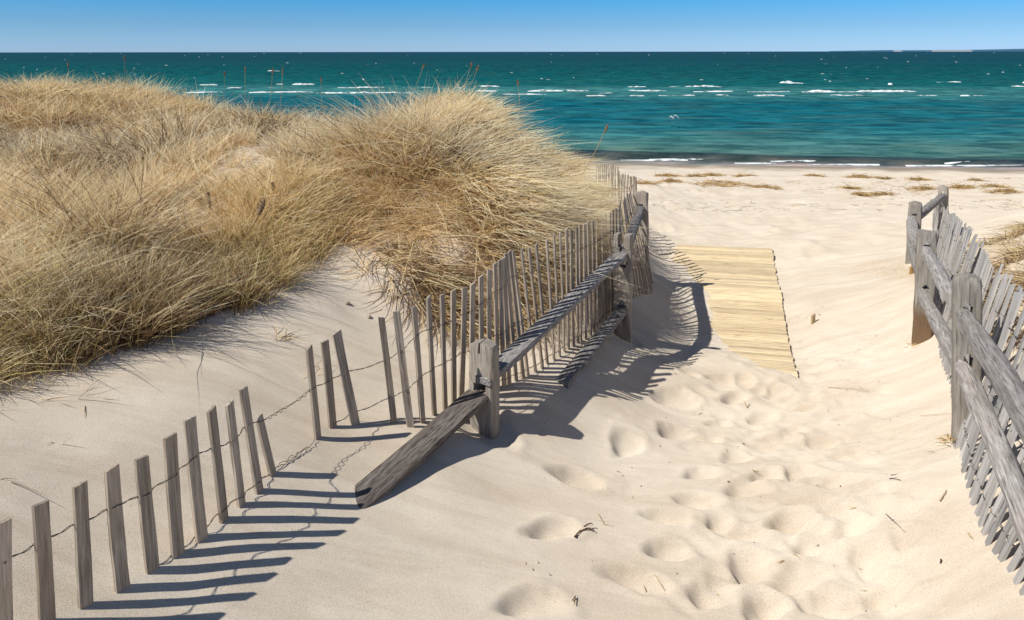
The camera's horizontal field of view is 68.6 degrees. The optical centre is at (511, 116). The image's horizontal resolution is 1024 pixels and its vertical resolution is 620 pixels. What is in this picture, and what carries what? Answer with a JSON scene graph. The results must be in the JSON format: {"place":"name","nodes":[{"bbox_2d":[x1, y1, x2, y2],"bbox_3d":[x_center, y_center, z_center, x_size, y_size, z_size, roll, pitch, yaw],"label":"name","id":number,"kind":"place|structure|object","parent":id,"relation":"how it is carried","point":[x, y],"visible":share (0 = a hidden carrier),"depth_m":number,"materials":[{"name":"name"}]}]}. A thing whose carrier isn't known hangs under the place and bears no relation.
{"place":"outdoors","nodes":[
{"label":"outdoors","id":0,"kind":"place"},
{"bbox_2d":[0,105,1023,619],"bbox_3d":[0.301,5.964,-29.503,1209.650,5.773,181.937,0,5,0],"label":"sand","id":1,"kind":"structure","parent":0,"point":[466,521],"depth_m":2.93,"materials":[{"name":"beige sand"}]},
{"bbox_2d":[1,478,51,498],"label":"grass tuft","id":2,"kind":"object","parent":1,"relation":"on","point":[19,484],"visible":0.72,"depth_m":2.05,"materials":[{"name":"beige plant"}]},
{"bbox_2d":[39,396,73,405],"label":"grass tuft","id":3,"kind":"object","parent":1,"relation":"on","point":[55,398],"visible":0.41,"depth_m":2.56,"materials":[{"name":"beige plant"}]},
{"bbox_2d":[78,381,113,410],"bbox_3d":[-1.462,0.968,2.582,0.226,0.100,0.315,2,5,24],"label":"grass tuft","id":4,"kind":"object","parent":1,"relation":"on","point":[91,389],"visible":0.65,"depth_m":2.58,"materials":[{"name":"beige plant"}]},
{"bbox_2d":[203,191,212,223],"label":"grass stalk","id":5,"kind":"object","parent":1,"relation":"on","point":[208,197],"depth_m":4.45,"materials":[{"name":"plant"}]},
{"bbox_2d":[237,197,265,243],"bbox_3d":[-1.483,0.609,4.237,0.215,0.285,0.050,-5,7,-45],"label":"grass stalk","id":6,"kind":"object","parent":1,"relation":"on","point":[260,207],"depth_m":4.27,"materials":[{"name":"plant"}]},
{"bbox_2d":[260,324,312,345],"bbox_3d":[-1.032,0.988,3.401,0.382,0.147,0.345,0,5,0],"label":"grass tuft","id":7,"kind":"object","parent":1,"relation":"on","point":[286,335],"visible":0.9,"depth_m":3.38,"materials":[{"name":"beige plant"}]},
{"bbox_2d":[267,272,330,294],"bbox_3d":[-1.113,0.868,3.872,0.284,0.128,0.374,0,5,0],"label":"grass tuft","id":8,"kind":"object","parent":1,"relation":"on","point":[297,283],"visible":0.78,"depth_m":3.88,"materials":[{"name":"beige plant"}]},
{"bbox_2d":[0,164,653,619],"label":"snow fence","id":9,"kind":"object","parent":1,"relation":"on","point":[506,284],"visible":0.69,"depth_m":2.76,"materials":[{"name":"grey wood"}]},
{"bbox_2d":[0,69,694,392],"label":"beach grass","id":10,"kind":"structure","parent":1,"relation":"on","point":[51,304],"depth_m":4.77,"materials":[{"name":"beige plant"}]},
{"bbox_2d":[322,249,423,278],"bbox_3d":[-0.786,0.842,4.246,0.626,0.146,0.511,0,5,0],"label":"grass tuft","id":11,"kind":"object","parent":1,"relation":"on","point":[362,269],"visible":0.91,"depth_m":4.27,"materials":[{"name":"beige plant"}]},
{"bbox_2d":[359,276,408,315],"bbox_3d":[-0.748,0.969,4.092,0.362,0.190,0.427,-4,7,-41],"label":"grass tuft","id":12,"kind":"object","parent":1,"relation":"on","point":[382,292],"visible":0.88,"depth_m":4.12,"materials":[{"name":"beige plant"}]},
{"bbox_2d":[317,234,611,357],"bbox_3d":[-0.246,1.021,4.668,2.246,0.708,2.323,0,5,0],"label":"dead grass tangle","id":13,"kind":"object","parent":1,"relation":"on","point":[425,278],"visible":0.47,"depth_m":4.32,"materials":[{"name":"beige plant"}]},
{"bbox_2d":[355,190,649,508],"bbox_3d":[0.392,1.288,4.460,0.384,0.957,4.717,2,5,22],"label":"split rail fence","id":14,"kind":"object","parent":1,"relation":"on","point":[476,404],"visible":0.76,"depth_m":3.27,"materials":[{"name":"grey wood"}]},
{"bbox_2d":[516,79,520,153],"bbox_3d":[0.061,0.049,6.907,0.036,0.777,0.131,0,5,-3],"label":"grass stalk","id":15,"kind":"object","parent":1,"relation":"on","point":[517,80],"depth_m":6.92,"materials":[{"name":"plant"}]},
{"bbox_2d":[574,523,594,537],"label":"twig","id":16,"kind":"object","parent":1,"relation":"on","point":[578,532],"visible":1,"depth_m":2.67,"materials":[{"name":"brown wood"}]},
{"bbox_2d":[576,125,607,183],"bbox_3d":[0.630,0.444,6.595,0.432,0.760,0.032,1,5,15],"label":"grass stalk","id":17,"kind":"object","parent":1,"relation":"on","point":[606,128],"depth_m":6.54,"materials":[{"name":"plant"}]},
{"bbox_2d":[637,179,656,184],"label":"seaweed wrack","id":18,"kind":"object","parent":1,"relation":"on","point":[650,182],"visible":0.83,"depth_m":15.69,"materials":[{"name":"beige plant"}]},
{"bbox_2d":[653,176,682,182],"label":"seaweed wrack","id":19,"kind":"object","parent":1,"relation":"on","point":[670,180],"visible":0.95,"depth_m":15.89,"materials":[{"name":"beige plant"}]},
{"bbox_2d":[654,171,684,176],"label":"seaweed wrack","id":20,"kind":"object","parent":1,"relation":"on","point":[668,175],"visible":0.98,"depth_m":17.19,"materials":[{"name":"beige plant"}]},
{"bbox_2d":[685,173,707,176],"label":"seaweed wrack","id":21,"kind":"object","parent":1,"relation":"on","point":[694,175],"visible":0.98,"depth_m":17.25,"materials":[{"name":"beige plant"}]},
{"bbox_2d":[699,171,731,175],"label":"seaweed wrack","id":22,"kind":"object","parent":1,"relation":"on","point":[710,174],"visible":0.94,"depth_m":17.45,"materials":[{"name":"beige plant"}]},
{"bbox_2d":[683,177,754,187],"bbox_3d":[4.255,1.392,15.360,1.547,0.221,0.917,0,5,0],"label":"seaweed wrack","id":23,"kind":"object","parent":1,"relation":"on","point":[720,182],"visible":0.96,"depth_m":15.33,"materials":[{"name":"beige plant"}]},
{"bbox_2d":[673,245,797,376],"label":"boardwalk","id":24,"kind":"structure","parent":1,"relation":"on","point":[740,286],"depth_m":6.54,"materials":[{"name":"brown wood"}]},
{"bbox_2d":[730,171,757,176],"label":"seaweed wrack","id":25,"kind":"object","parent":1,"relation":"on","point":[741,174],"visible":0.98,"depth_m":17.05,"materials":[{"name":"beige plant"}]},
{"bbox_2d":[743,182,784,189],"bbox_3d":[5.006,1.405,14.926,0.940,0.222,0.669,0,5,0],"label":"seaweed wrack","id":26,"kind":"object","parent":1,"relation":"on","point":[764,185],"visible":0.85,"depth_m":14.94,"materials":[{"name":"beige plant"}]},
{"bbox_2d":[525,175,1023,611],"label":"straw litter","id":27,"kind":"object","parent":1,"relation":"on","point":[796,204],"visible":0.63,"depth_m":12.26,"materials":[{"name":"beige plant"}]},
{"bbox_2d":[811,313,815,324],"bbox_3d":[2.375,1.617,5.914,0.034,0.120,0.018,-2,5,-23],"label":"wooden stake","id":28,"kind":"object","parent":1,"relation":"on","point":[813,318],"visible":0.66,"depth_m":5.91,"materials":[{"name":"beige wood"}]},
{"bbox_2d":[803,173,827,176],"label":"seaweed wrack","id":29,"kind":"object","parent":1,"relation":"on","point":[815,174],"visible":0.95,"depth_m":17.29,"materials":[{"name":"beige plant"}]},
{"bbox_2d":[836,184,868,189],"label":"seaweed wrack","id":30,"kind":"object","parent":1,"relation":"on","point":[851,187],"visible":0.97,"depth_m":14.44,"materials":[{"name":"beige plant"}]},
{"bbox_2d":[839,173,882,177],"bbox_3d":[7.974,1.409,17.153,1.029,0.214,0.721,0,5,0],"label":"seaweed wrack","id":31,"kind":"object","parent":1,"relation":"on","point":[859,176],"visible":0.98,"depth_m":17.12,"materials":[{"name":"beige plant"}]},
{"bbox_2d":[848,189,883,196],"bbox_3d":[6.364,1.460,13.589,0.652,0.198,0.546,-4,6,-37],"label":"seaweed wrack","id":32,"kind":"object","parent":1,"relation":"on","point":[859,193],"visible":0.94,"depth_m":13.60,"materials":[{"name":"beige plant"}]},
{"bbox_2d":[868,190,899,196],"bbox_3d":[6.717,1.402,13.602,0.605,0.269,0.617,2,5,25],"label":"seaweed wrack","id":33,"kind":"object","parent":1,"relation":"on","point":[878,193],"visible":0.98,"depth_m":13.55,"materials":[{"name":"beige plant"}]},
{"bbox_2d":[874,174,895,179],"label":"seaweed wrack","id":34,"kind":"object","parent":1,"relation":"on","point":[884,178],"visible":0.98,"depth_m":16.90,"materials":[{"name":"beige plant"}]},
{"bbox_2d":[884,341,921,347],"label":"grass tuft","id":35,"kind":"object","parent":1,"relation":"on","point":[908,343],"visible":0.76,"depth_m":4.93,"materials":[{"name":"beige plant"}]},
{"bbox_2d":[903,174,932,180],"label":"seaweed wrack","id":36,"kind":"object","parent":1,"relation":"on","point":[920,179],"visible":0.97,"depth_m":16.66,"materials":[{"name":"beige plant"}]},
{"bbox_2d":[902,182,937,191],"bbox_3d":[8.008,1.413,14.634,0.839,0.200,0.772,0,5,0],"label":"seaweed wrack","id":37,"kind":"object","parent":1,"relation":"on","point":[921,188],"visible":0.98,"depth_m":14.55,"materials":[{"name":"beige plant"}]},
{"bbox_2d":[932,433,957,446],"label":"grass tuft","id":38,"kind":"object","parent":1,"relation":"on","point":[943,440],"visible":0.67,"depth_m":3.37,"materials":[{"name":"beige plant"}]},
{"bbox_2d":[936,182,985,189],"bbox_3d":[8.777,1.390,14.766,0.956,0.233,0.816,0,5,0],"label":"seaweed wrack","id":39,"kind":"object","parent":1,"relation":"on","point":[958,186],"visible":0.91,"depth_m":14.72,"materials":[{"name":"beige plant"}]},
{"bbox_2d":[905,185,1023,552],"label":"split rail fence","id":40,"kind":"object","parent":1,"relation":"on","point":[965,335],"visible":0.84,"depth_m":3.26,"materials":[{"name":"grey wood"}]},
{"bbox_2d":[966,176,988,181],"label":"seaweed wrack","id":41,"kind":"object","parent":1,"relation":"on","point":[975,179],"visible":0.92,"depth_m":16.50,"materials":[{"name":"beige plant"}]},
{"bbox_2d":[932,203,1023,595],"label":"snow fence","id":42,"kind":"object","parent":1,"relation":"on","point":[968,433],"visible":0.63,"depth_m":3.04,"materials":[{"name":"grey wood"}]},
{"bbox_2d":[944,219,1023,364],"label":"dry grass","id":43,"kind":"structure","parent":1,"relation":"on","point":[1018,250],"depth_m":5.42,"materials":[{"name":"beige plant"}]},
{"bbox_2d":[976,181,1019,187],"bbox_3d":[9.752,1.412,15.130,0.886,0.246,0.739,-2,5,-17],"label":"seaweed wrack","id":44,"kind":"object","parent":1,"relation":"on","point":[997,186],"visible":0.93,"depth_m":15.15,"materials":[{"name":"beige plant"}]},
{"bbox_2d":[978,187,1023,194],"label":"seaweed wrack","id":45,"kind":"object","parent":1,"relation":"on","point":[1007,190],"visible":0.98,"depth_m":14.14,"materials":[{"name":"beige plant"}]},
{"bbox_2d":[0,51,1023,169],"bbox_3d":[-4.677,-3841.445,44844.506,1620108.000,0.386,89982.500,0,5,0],"label":"sea","id":46,"kind":"structure","parent":0,"point":[740,123],"depth_m":57.59,"materials":[{"name":"liquid"}]},
{"bbox_2d":[14,53,1023,166],"bbox_3d":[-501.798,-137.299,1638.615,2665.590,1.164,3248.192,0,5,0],"label":"wave foam","id":47,"kind":"object","parent":46,"relation":"on","point":[674,95],"visible":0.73,"depth_m":57.79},
{"bbox_2d":[0,0,1023,51],"label":"sky","id":48,"kind":"structure","parent":0,"point":[25,25],"materials":[{"name":"blue"}]},
{"bbox_2d":[827,49,1023,51],"bbox_3d":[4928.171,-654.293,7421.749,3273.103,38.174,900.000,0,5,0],"label":"headland","id":49,"kind":"structure","parent":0,"point":[995,50],"depth_m":6990.23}
]}

